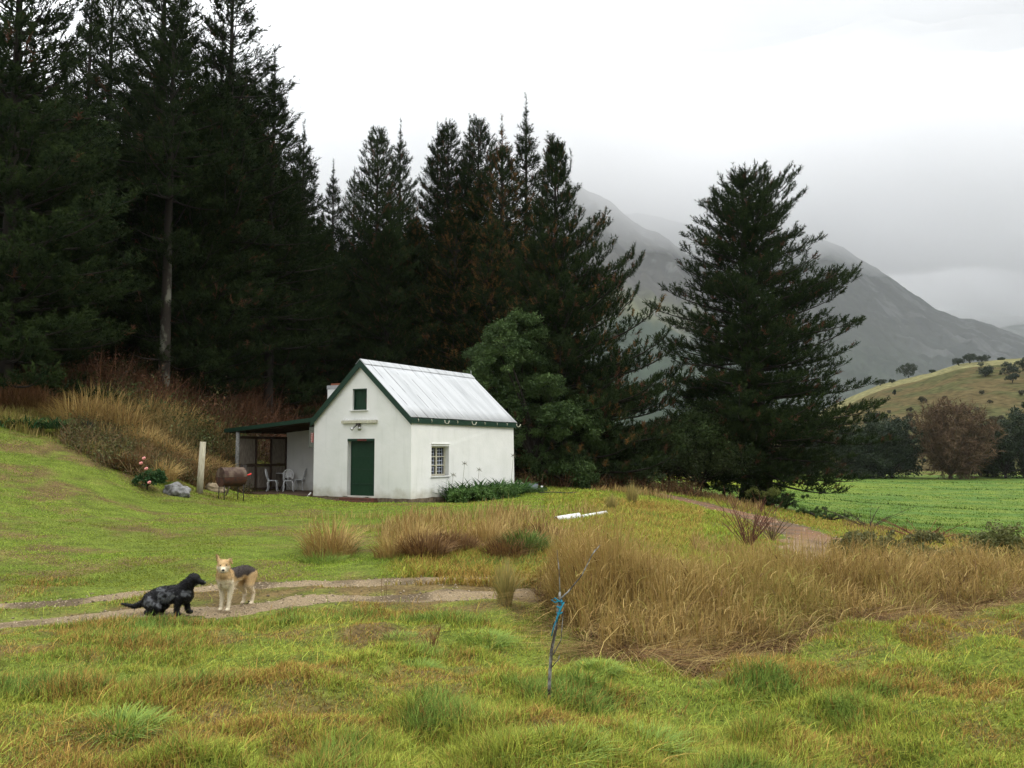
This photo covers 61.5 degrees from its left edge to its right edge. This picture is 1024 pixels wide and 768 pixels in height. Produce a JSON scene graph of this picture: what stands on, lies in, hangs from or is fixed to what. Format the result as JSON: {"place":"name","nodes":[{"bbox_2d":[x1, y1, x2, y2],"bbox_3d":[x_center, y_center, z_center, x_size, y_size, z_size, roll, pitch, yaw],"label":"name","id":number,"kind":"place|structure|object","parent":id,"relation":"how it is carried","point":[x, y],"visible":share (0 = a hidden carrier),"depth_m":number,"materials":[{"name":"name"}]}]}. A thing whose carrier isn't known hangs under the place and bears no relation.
{"place":"outdoors","nodes":[
{"label":"outdoors","id":0,"kind":"place"},
{"bbox_2d":[0,570,1023,767],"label":"meadow grass","id":1,"kind":"structure","parent":0,"point":[462,724],"depth_m":5.76,"materials":[{"name":"green plant"}]},
{"bbox_2d":[0,393,1023,767],"bbox_3d":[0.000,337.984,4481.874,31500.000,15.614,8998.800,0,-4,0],"label":"ground","id":2,"kind":"structure","parent":0,"point":[78,481],"depth_m":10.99,"materials":[{"name":"green plant"}]},
{"bbox_2d":[0,363,69,411],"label":"dry stalks","id":3,"kind":"object","parent":2,"relation":"on","point":[33,390],"visible":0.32,"depth_m":30.65,"materials":[{"name":"plant"}]},
{"bbox_2d":[0,414,73,428],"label":"agapanthus clump","id":4,"kind":"object","parent":2,"relation":"on","point":[50,424],"visible":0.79,"depth_m":27.68,"materials":[{"name":"green plant"}]},
{"bbox_2d":[0,403,131,457],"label":"dry stalks","id":5,"kind":"object","parent":2,"relation":"on","point":[18,414],"visible":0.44,"depth_m":27.70,"materials":[{"name":"plant"}]},
{"bbox_2d":[15,98,131,373],"bbox_3d":[-19.811,-6.149,37.568,6.782,13.172,6.802,1,-4,-10],"label":"pine tree","id":6,"kind":"object","parent":2,"relation":"on","point":[113,347],"visible":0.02,"depth_m":37.68,"materials":[{"name":"green plant"}]},
{"bbox_2d":[0,49,147,384],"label":"pine tree","id":7,"kind":"object","parent":2,"relation":"on","point":[80,257],"visible":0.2,"depth_m":34.07,"materials":[{"name":"green plant"}]},
{"bbox_2d":[0,0,154,403],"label":"pine tree","id":8,"kind":"object","parent":2,"relation":"on","point":[65,199],"visible":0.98,"depth_m":31.03,"materials":[{"name":"green plant"}]},
{"bbox_2d":[56,0,119,148],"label":"pine tree","id":9,"kind":"object","parent":2,"relation":"on","point":[98,20],"visible":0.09,"depth_m":45.28,"materials":[{"name":"green plant"}]},
{"bbox_2d":[21,387,155,421],"bbox_3d":[-15.252,0.792,30.266,4.360,1.633,4.482,-3,-5,36],"label":"grass tussock","id":10,"kind":"object","parent":2,"relation":"on","point":[66,411],"depth_m":29.75,"materials":[{"name":"plant"}]},
{"bbox_2d":[40,83,144,361],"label":"pine tree","id":11,"kind":"object","parent":2,"relation":"on","point":[98,124],"visible":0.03,"depth_m":40.17,"materials":[{"name":"green plant"}]},
{"bbox_2d":[50,0,149,228],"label":"pine tree","id":12,"kind":"object","parent":2,"relation":"on","point":[112,49],"visible":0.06,"depth_m":46.57,"materials":[{"name":"green plant"}]},
{"bbox_2d":[46,379,160,413],"bbox_3d":[-15.354,0.567,31.876,4.954,1.812,4.819,3,-5,-37],"label":"grass tussock","id":13,"kind":"object","parent":2,"relation":"on","point":[99,392],"depth_m":31.39,"materials":[{"name":"plant"}]},
{"bbox_2d":[48,386,168,446],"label":"dry stalks","id":14,"kind":"object","parent":2,"relation":"on","point":[112,418],"visible":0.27,"depth_m":30.61,"materials":[{"name":"plant"}]},
{"bbox_2d":[42,698,181,747],"bbox_3d":[-2.338,1.966,5.060,0.857,0.184,0.882,0,-4,2],"label":"grass tussock","id":15,"kind":"object","parent":2,"relation":"on","point":[129,715],"depth_m":5.07,"materials":[{"name":"plant"}]},
{"bbox_2d":[79,396,168,432],"bbox_3d":[-14.239,1.002,31.042,4.246,1.574,4.130,2,-5,-30],"label":"grass tussock","id":16,"kind":"object","parent":2,"relation":"on","point":[116,416],"depth_m":30.79,"materials":[{"name":"plant"}]},
{"bbox_2d":[131,457,167,489],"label":"rose bush","id":17,"kind":"object","parent":2,"relation":"on","point":[156,476],"visible":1,"depth_m":25.22,"materials":[{"name":"green plant"}]},
{"bbox_2d":[66,79,234,364],"bbox_3d":[-17.492,-6.995,40.241,8.638,14.853,8.461,2,-5,-29],"label":"pine tree","id":18,"kind":"object","parent":2,"relation":"on","point":[125,306],"visible":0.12,"depth_m":38.62,"materials":[{"name":"green plant"}]},
{"bbox_2d":[49,408,259,494],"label":"bank weeds","id":19,"kind":"object","parent":2,"relation":"on","point":[73,429],"visible":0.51,"depth_m":27.59,"materials":[{"name":"green plant"}]},
{"bbox_2d":[95,0,233,395],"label":"pine tree","id":20,"kind":"object","parent":2,"relation":"on","point":[170,189],"visible":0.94,"depth_m":36.95,"materials":[{"name":"green plant"}]},
{"bbox_2d":[65,0,274,377],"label":"pine tree","id":21,"kind":"object","parent":2,"relation":"on","point":[131,67],"visible":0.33,"depth_m":38.92,"materials":[{"name":"green plant"}]},
{"bbox_2d":[14,342,326,463],"bbox_3d":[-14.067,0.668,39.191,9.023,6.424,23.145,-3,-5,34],"label":"rusty undergrowth","id":22,"kind":"object","parent":2,"relation":"on","point":[248,401],"visible":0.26,"depth_m":36.47,"materials":[{"name":"brown plant"}]},
{"bbox_2d":[75,350,266,466],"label":"green undergrowth","id":23,"kind":"object","parent":2,"relation":"on","point":[196,431],"visible":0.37,"depth_m":33.96,"materials":[{"name":"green plant"}]},
{"bbox_2d":[129,431,229,489],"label":"dry stalks","id":24,"kind":"object","parent":2,"relation":"on","point":[141,451],"visible":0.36,"depth_m":29.03,"materials":[{"name":"plant"}]},
{"bbox_2d":[131,396,241,466],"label":"dry stalks","id":25,"kind":"object","parent":2,"relation":"on","point":[163,426],"visible":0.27,"depth_m":32.56,"materials":[{"name":"plant"}]},
{"bbox_2d":[103,111,275,399],"bbox_3d":[-14.925,-6.021,39.639,7.027,14.888,7.048,-1,-4,13],"label":"pine tree","id":26,"kind":"object","parent":2,"relation":"on","point":[194,320],"visible":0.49,"depth_m":38.20,"materials":[{"name":"green plant"}]},
{"bbox_2d":[133,93,291,398],"bbox_3d":[-14.234,-6.153,40.693,7.450,15.456,7.606,0,-4,-6],"label":"pine tree","id":27,"kind":"object","parent":2,"relation":"on","point":[241,292],"visible":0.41,"depth_m":39.21,"materials":[{"name":"green plant"}]},
{"bbox_2d":[184,25,272,399],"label":"pine tree","id":28,"kind":"object","parent":2,"relation":"on","point":[234,92],"visible":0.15,"depth_m":42.34,"materials":[{"name":"green plant"}]},
{"bbox_2d":[117,0,349,407],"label":"pine tree","id":29,"kind":"object","parent":2,"relation":"on","point":[216,31],"visible":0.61,"depth_m":41.10,"materials":[{"name":"green plant"}]},
{"bbox_2d":[216,465,251,500],"bbox_3d":[-8.817,3.153,27.320,0.554,1.152,0.986,-4,-6,41],"label":"drum barbecue","id":30,"kind":"object","parent":2,"relation":"on","point":[230,476],"visible":0.89,"depth_m":27.07,"materials":[{"name":"metal"}]},
{"bbox_2d":[0,577,499,608],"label":"gravel track","id":31,"kind":"structure","parent":2,"relation":"on","point":[109,597],"depth_m":12.27,"materials":[{"name":"beige gravel"}]},
{"bbox_2d":[204,143,304,388],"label":"pine tree","id":32,"kind":"object","parent":2,"relation":"on","point":[263,359],"visible":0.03,"depth_m":43.48,"materials":[{"name":"green plant"}]},
{"bbox_2d":[0,582,547,628],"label":"gravel track","id":33,"kind":"structure","parent":2,"relation":"on","point":[433,596],"depth_m":11.16,"materials":[{"name":"beige gravel"}]},
{"bbox_2d":[121,572,205,615],"bbox_3d":[-4.205,2.523,10.367,1.063,0.507,0.353,0,-4,4],"label":"dog","id":34,"kind":"object","parent":33,"relation":"on","point":[160,599],"visible":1,"depth_m":10.27},
{"bbox_2d":[215,554,257,611],"bbox_3d":[-3.499,2.469,10.882,0.316,0.721,0.948,-1,-5,16],"label":"dog","id":35,"kind":"object","parent":33,"relation":"on","point":[229,578],"visible":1,"depth_m":10.68},
{"bbox_2d":[224,47,342,416],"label":"pine tree","id":36,"kind":"object","parent":2,"relation":"on","point":[297,253],"visible":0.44,"depth_m":43.22,"materials":[{"name":"green plant"}]},
{"bbox_2d":[230,153,350,419],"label":"pine tree","id":37,"kind":"object","parent":2,"relation":"on","point":[299,388],"visible":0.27,"depth_m":44.33,"materials":[{"name":"green plant"}]},
{"bbox_2d":[283,118,358,410],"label":"pine tree","id":38,"kind":"object","parent":2,"relation":"on","point":[313,210],"visible":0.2,"depth_m":47.52,"materials":[{"name":"green plant"}]},
{"bbox_2d":[265,511,380,559],"bbox_3d":[-3.272,2.638,15.295,2.294,0.918,2.359,1,-4,-10],"label":"grass tussock","id":39,"kind":"object","parent":2,"relation":"on","point":[335,545],"depth_m":15.09,"materials":[{"name":"plant"}]},
{"bbox_2d":[283,208,363,406],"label":"pine tree","id":40,"kind":"object","parent":2,"relation":"on","point":[306,375],"visible":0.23,"depth_m":47.45,"materials":[{"name":"green plant"}]},
{"bbox_2d":[288,248,361,406],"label":"pine tree","id":41,"kind":"object","parent":2,"relation":"on","point":[325,368],"visible":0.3,"depth_m":47.11,"materials":[{"name":"green plant"}]},
{"bbox_2d":[318,159,359,303],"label":"pine tree","id":42,"kind":"object","parent":2,"relation":"on","point":[332,196],"visible":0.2,"depth_m":52.85,"materials":[{"name":"green plant"}]},
{"bbox_2d":[224,359,520,502],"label":"cottage","id":43,"kind":"structure","parent":2,"relation":"on","point":[371,431],"depth_m":31.84,"materials":[{"name":"paint"}]},
{"bbox_2d":[350,441,374,495],"bbox_3d":[-5.352,3.082,31.152,1.210,2.030,0.064,-2,-5,30],"label":"door","id":44,"kind":"structure","parent":43,"relation":"in","point":[362,452],"depth_m":31.18,"materials":[{"name":"green paint"}]},
{"bbox_2d":[431,446,444,475],"bbox_3d":[-2.809,2.820,31.529,0.095,1.080,1.120,-2,-5,30],"label":"window","id":45,"kind":"structure","parent":43,"relation":"in","point":[437,452],"depth_m":31.71,"materials":[{"name":"beige paint"}]},
{"bbox_2d":[324,125,434,383],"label":"pine tree","id":46,"kind":"object","parent":2,"relation":"on","point":[363,230],"visible":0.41,"depth_m":50.03,"materials":[{"name":"green plant"}]},
{"bbox_2d":[333,229,434,382],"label":"pine tree","id":47,"kind":"object","parent":2,"relation":"on","point":[382,240],"visible":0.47,"depth_m":46.95,"materials":[{"name":"green plant"}]},
{"bbox_2d":[335,206,445,370],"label":"pine tree","id":48,"kind":"object","parent":2,"relation":"on","point":[402,299],"visible":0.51,"depth_m":47.24,"materials":[{"name":"green plant"}]},
{"bbox_2d":[362,528,425,558],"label":"grass tussock","id":49,"kind":"object","parent":2,"relation":"on","point":[384,551],"depth_m":14.50,"materials":[{"name":"plant"}]},
{"bbox_2d":[352,119,436,332],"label":"pine tree","id":50,"kind":"object","parent":2,"relation":"on","point":[400,167],"visible":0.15,"depth_m":52.88,"materials":[{"name":"green plant"}]},
{"bbox_2d":[374,205,461,366],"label":"pine tree","id":51,"kind":"object","parent":2,"relation":"on","point":[418,234],"visible":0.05,"depth_m":50.33,"materials":[{"name":"green plant"}]},
{"bbox_2d":[388,527,465,560],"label":"grass tussock","id":52,"kind":"object","parent":2,"relation":"on","point":[417,547],"depth_m":14.37,"materials":[{"name":"plant"}]},
{"bbox_2d":[393,231,465,367],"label":"pine tree","id":53,"kind":"object","parent":2,"relation":"on","point":[420,268],"visible":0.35,"depth_m":48.56,"materials":[{"name":"green plant"}]},
{"bbox_2d":[404,121,466,257],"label":"pine tree","id":54,"kind":"object","parent":2,"relation":"on","point":[421,193],"visible":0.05,"depth_m":56.97,"materials":[{"name":"green plant"}]},
{"bbox_2d":[405,117,477,325],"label":"pine tree","id":55,"kind":"object","parent":2,"relation":"on","point":[447,138],"visible":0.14,"depth_m":53.65,"materials":[{"name":"green plant"}]},
{"bbox_2d":[402,190,500,372],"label":"pine tree","id":56,"kind":"object","parent":2,"relation":"on","point":[456,223],"visible":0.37,"depth_m":47.85,"materials":[{"name":"green plant"}]},
{"bbox_2d":[299,507,639,536],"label":"dry stalks","id":57,"kind":"object","parent":2,"relation":"on","point":[369,525],"visible":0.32,"depth_m":21.70,"materials":[{"name":"plant"}]},
{"bbox_2d":[423,199,532,454],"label":"pine tree","id":58,"kind":"object","parent":2,"relation":"on","point":[495,252],"visible":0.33,"depth_m":46.79,"materials":[{"name":"green plant"}]},
{"bbox_2d":[433,113,523,350],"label":"pine tree","id":59,"kind":"object","parent":2,"relation":"on","point":[479,135],"visible":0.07,"depth_m":52.72,"materials":[{"name":"green plant"}]},
{"bbox_2d":[446,485,522,502],"bbox_3d":[-0.946,4.178,31.507,1.274,0.928,4.382,-2,-5,30],"label":"bed","id":60,"kind":"object","parent":2,"relation":"on","point":[457,494],"visible":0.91,"depth_m":30.86,"materials":[{"name":"green plant"}]},
{"bbox_2d":[450,515,521,543],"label":"grass tussock","id":61,"kind":"object","parent":2,"relation":"on","point":[481,533],"depth_m":15.98,"materials":[{"name":"plant"}]},
{"bbox_2d":[450,627,526,648],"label":"grass tussock","id":62,"kind":"object","parent":2,"relation":"on","point":[506,639],"depth_m":8.35,"materials":[{"name":"plant"}]},
{"bbox_2d":[374,494,605,547],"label":"dry stalks","id":63,"kind":"object","parent":2,"relation":"on","point":[505,514],"visible":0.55,"depth_m":18.64,"materials":[{"name":"plant"}]},
{"bbox_2d":[436,454,545,502],"bbox_3d":[-0.831,3.593,33.356,3.531,1.774,8.267,-2,-5,30],"label":"agapanthus bed","id":64,"kind":"object","parent":2,"relation":"on","point":[526,484],"visible":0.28,"depth_m":32.93,"materials":[{"name":"green plant"}]},
{"bbox_2d":[467,533,538,560],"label":"grass tussock","id":65,"kind":"object","parent":2,"relation":"on","point":[503,550],"depth_m":14.46,"materials":[{"name":"plant"}]},
{"bbox_2d":[441,114,567,450],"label":"pine tree","id":66,"kind":"object","parent":2,"relation":"on","point":[501,152],"visible":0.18,"depth_m":50.25,"materials":[{"name":"green plant"}]},
{"bbox_2d":[487,548,530,606],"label":"grass tussock","id":67,"kind":"object","parent":2,"relation":"on","point":[503,585],"depth_m":11.00,"materials":[{"name":"plant"}]},
{"bbox_2d":[487,525,556,553],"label":"grass tussock","id":68,"kind":"object","parent":2,"relation":"on","point":[530,540],"depth_m":14.90,"materials":[{"name":"plant"}]},
{"bbox_2d":[494,93,576,373],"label":"pine tree","id":69,"kind":"object","parent":2,"relation":"on","point":[523,150],"visible":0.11,"depth_m":52.89,"materials":[{"name":"green plant"}]},
{"bbox_2d":[461,307,627,488],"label":"wattle tree","id":70,"kind":"object","parent":2,"relation":"on","point":[512,340],"visible":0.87,"depth_m":40.77,"materials":[{"name":"green plant"}]},
{"bbox_2d":[492,720,640,767],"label":"grass tussock","id":71,"kind":"object","parent":2,"relation":"on","point":[600,750],"depth_m":4.12,"materials":[{"name":"plant"}]},
{"bbox_2d":[548,545,599,699],"bbox_3d":[0.429,1.708,5.922,0.384,1.177,0.079,0,-4,-5],"label":"sapling","id":72,"kind":"object","parent":2,"relation":"on","point":[552,654],"visible":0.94,"depth_m":5.89,"materials":[{"name":"grey plant"}]},
{"bbox_2d":[491,131,713,481],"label":"pine tree","id":73,"kind":"object","parent":2,"relation":"on","point":[576,306],"visible":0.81,"depth_m":42.64,"materials":[{"name":"green plant"}]},
{"bbox_2d":[514,462,713,498],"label":"road edge scrub","id":74,"kind":"object","parent":2,"relation":"on","point":[677,488],"visible":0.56,"depth_m":40.78,"materials":[{"name":"green plant"}]},
{"bbox_2d":[585,716,709,764],"bbox_3d":[0.670,1.841,4.510,0.779,0.160,0.802,4,-6,-40],"label":"grass tussock","id":75,"kind":"object","parent":2,"relation":"on","point":[670,737],"depth_m":4.53,"materials":[{"name":"plant"}]},
{"bbox_2d":[609,401,738,484],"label":"bush","id":76,"kind":"object","parent":2,"relation":"on","point":[709,430],"visible":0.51,"depth_m":42.31,"materials":[{"name":"green plant"}]},
{"bbox_2d":[591,484,762,512],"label":"dry stalks","id":77,"kind":"object","parent":2,"relation":"on","point":[715,495],"visible":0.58,"depth_m":37.00,"materials":[{"name":"plant"}]},
{"bbox_2d":[649,372,731,490],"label":"pine tree","id":78,"kind":"object","parent":2,"relation":"on","point":[689,408],"visible":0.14,"depth_m":45.41,"materials":[{"name":"green plant"}]},
{"bbox_2d":[369,492,1023,675],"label":"dry reeds","id":79,"kind":"object","parent":2,"relation":"on","point":[656,577],"visible":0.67,"depth_m":10.34,"materials":[{"name":"plant"}]},
{"bbox_2d":[652,432,754,492],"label":"bush","id":80,"kind":"object","parent":2,"relation":"on","point":[710,468],"visible":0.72,"depth_m":42.06,"materials":[{"name":"green plant"}]},
{"bbox_2d":[465,577,1023,686],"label":"fallen stalks","id":81,"kind":"object","parent":2,"relation":"on","point":[697,666],"visible":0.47,"depth_m":8.72,"materials":[{"name":"plant"}]},
{"bbox_2d":[694,400,797,494],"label":"pine tree","id":82,"kind":"object","parent":2,"relation":"on","point":[773,462],"visible":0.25,"depth_m":42.75,"materials":[{"name":"green plant"}]},
{"bbox_2d":[711,490,782,548],"bbox_3d":[5.052,2.914,18.635,1.406,1.372,1.309,-4,-6,42],"label":"bare shrub","id":83,"kind":"object","parent":2,"relation":"on","point":[754,538],"visible":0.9,"depth_m":18.57,"materials":[{"name":"brown plant"}]},
{"bbox_2d":[642,158,899,506],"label":"pine tree","id":84,"kind":"object","parent":2,"relation":"on","point":[747,336],"visible":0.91,"depth_m":43.77,"materials":[{"name":"green plant"}]},
{"bbox_2d":[542,485,1006,604],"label":"verge grass","id":85,"kind":"structure","parent":2,"relation":"on","point":[718,518],"depth_m":26.96,"materials":[{"name":"green plant"}]},
{"bbox_2d":[806,425,878,477],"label":"field edge tree","id":86,"kind":"object","parent":2,"relation":"on","point":[841,462],"visible":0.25,"depth_m":153.54,"materials":[{"name":"green plant"}]},
{"bbox_2d":[689,532,1017,557],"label":"dry stalks","id":87,"kind":"object","parent":2,"relation":"on","point":[703,542],"visible":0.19,"depth_m":16.61,"materials":[{"name":"plant"}]},
{"bbox_2d":[836,421,903,478],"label":"field edge tree","id":88,"kind":"object","parent":2,"relation":"on","point":[861,468],"visible":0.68,"depth_m":150.14,"materials":[{"name":"green plant"}]},
{"bbox_2d":[828,528,945,558],"bbox_3d":[7.491,3.386,17.425,2.295,1.001,1.343,0,-4,0],"label":"bush","id":89,"kind":"object","parent":2,"relation":"on","point":[929,537],"visible":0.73,"depth_m":17.21,"materials":[{"name":"green plant"}]},
{"bbox_2d":[854,418,926,478],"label":"field edge tree","id":90,"kind":"object","parent":2,"relation":"on","point":[902,452],"visible":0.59,"depth_m":150.16,"materials":[{"name":"green plant"}]},
{"bbox_2d":[952,519,1023,558],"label":"bush","id":91,"kind":"object","parent":2,"relation":"on","point":[1002,537],"visible":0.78,"depth_m":16.86,"materials":[{"name":"green plant"}]},
{"bbox_2d":[970,417,1023,477],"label":"field edge tree","id":92,"kind":"object","parent":2,"relation":"on","point":[1000,458],"visible":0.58,"depth_m":150.24,"materials":[{"name":"green plant"}]},
{"bbox_2d":[990,401,1023,477],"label":"field edge tree","id":93,"kind":"object","parent":2,"relation":"on","point":[1015,416],"visible":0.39,"depth_m":153.15,"materials":[{"name":"green plant"}]},
{"bbox_2d":[0,0,1023,316],"label":"sky","id":94,"kind":"structure","parent":0,"point":[903,120],"materials":[{"name":"white"}]},
{"bbox_2d":[519,178,788,430],"bbox_3d":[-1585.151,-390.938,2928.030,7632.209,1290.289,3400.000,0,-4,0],"label":"mountain","id":95,"kind":"structure","parent":0,"point":[659,264],"depth_m":3356.43,"materials":[{"name":"grey stone"}]},
{"bbox_2d":[604,488,866,567],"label":"dirt road","id":96,"kind":"structure","parent":0,"point":[796,530],"depth_m":25.34,"materials":[{"name":"brown soil"}]},
{"bbox_2d":[625,213,1023,411],"bbox_3d":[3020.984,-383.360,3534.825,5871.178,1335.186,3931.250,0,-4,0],"label":"mountain ridge","id":97,"kind":"structure","parent":0,"point":[900,326],"depth_m":3996.96,"materials":[{"name":"grey stone"}]},
{"bbox_2d":[655,473,1023,538],"bbox_3d":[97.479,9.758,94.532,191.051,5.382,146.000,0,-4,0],"label":"field","id":98,"kind":"structure","parent":0,"point":[911,478],"depth_m":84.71,"materials":[{"name":"green plant"}]},
{"bbox_2d":[906,395,1008,479],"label":"bare tree","id":99,"kind":"object","parent":98,"relation":"on","point":[953,448],"visible":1,"depth_m":146.96,"materials":[{"name":"brown plant"}]},
{"bbox_2d":[774,358,1023,470],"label":"hill","id":100,"kind":"structure","parent":0,"point":[966,383],"depth_m":296.49,"materials":[{"name":"green plant"}]},
{"bbox_2d":[943,309,1023,336],"bbox_3d":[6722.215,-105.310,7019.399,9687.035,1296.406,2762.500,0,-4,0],"label":"mountain","id":101,"kind":"structure","parent":0,"point":[1011,323],"depth_m":7805.30,"materials":[{"name":"grey stone"}]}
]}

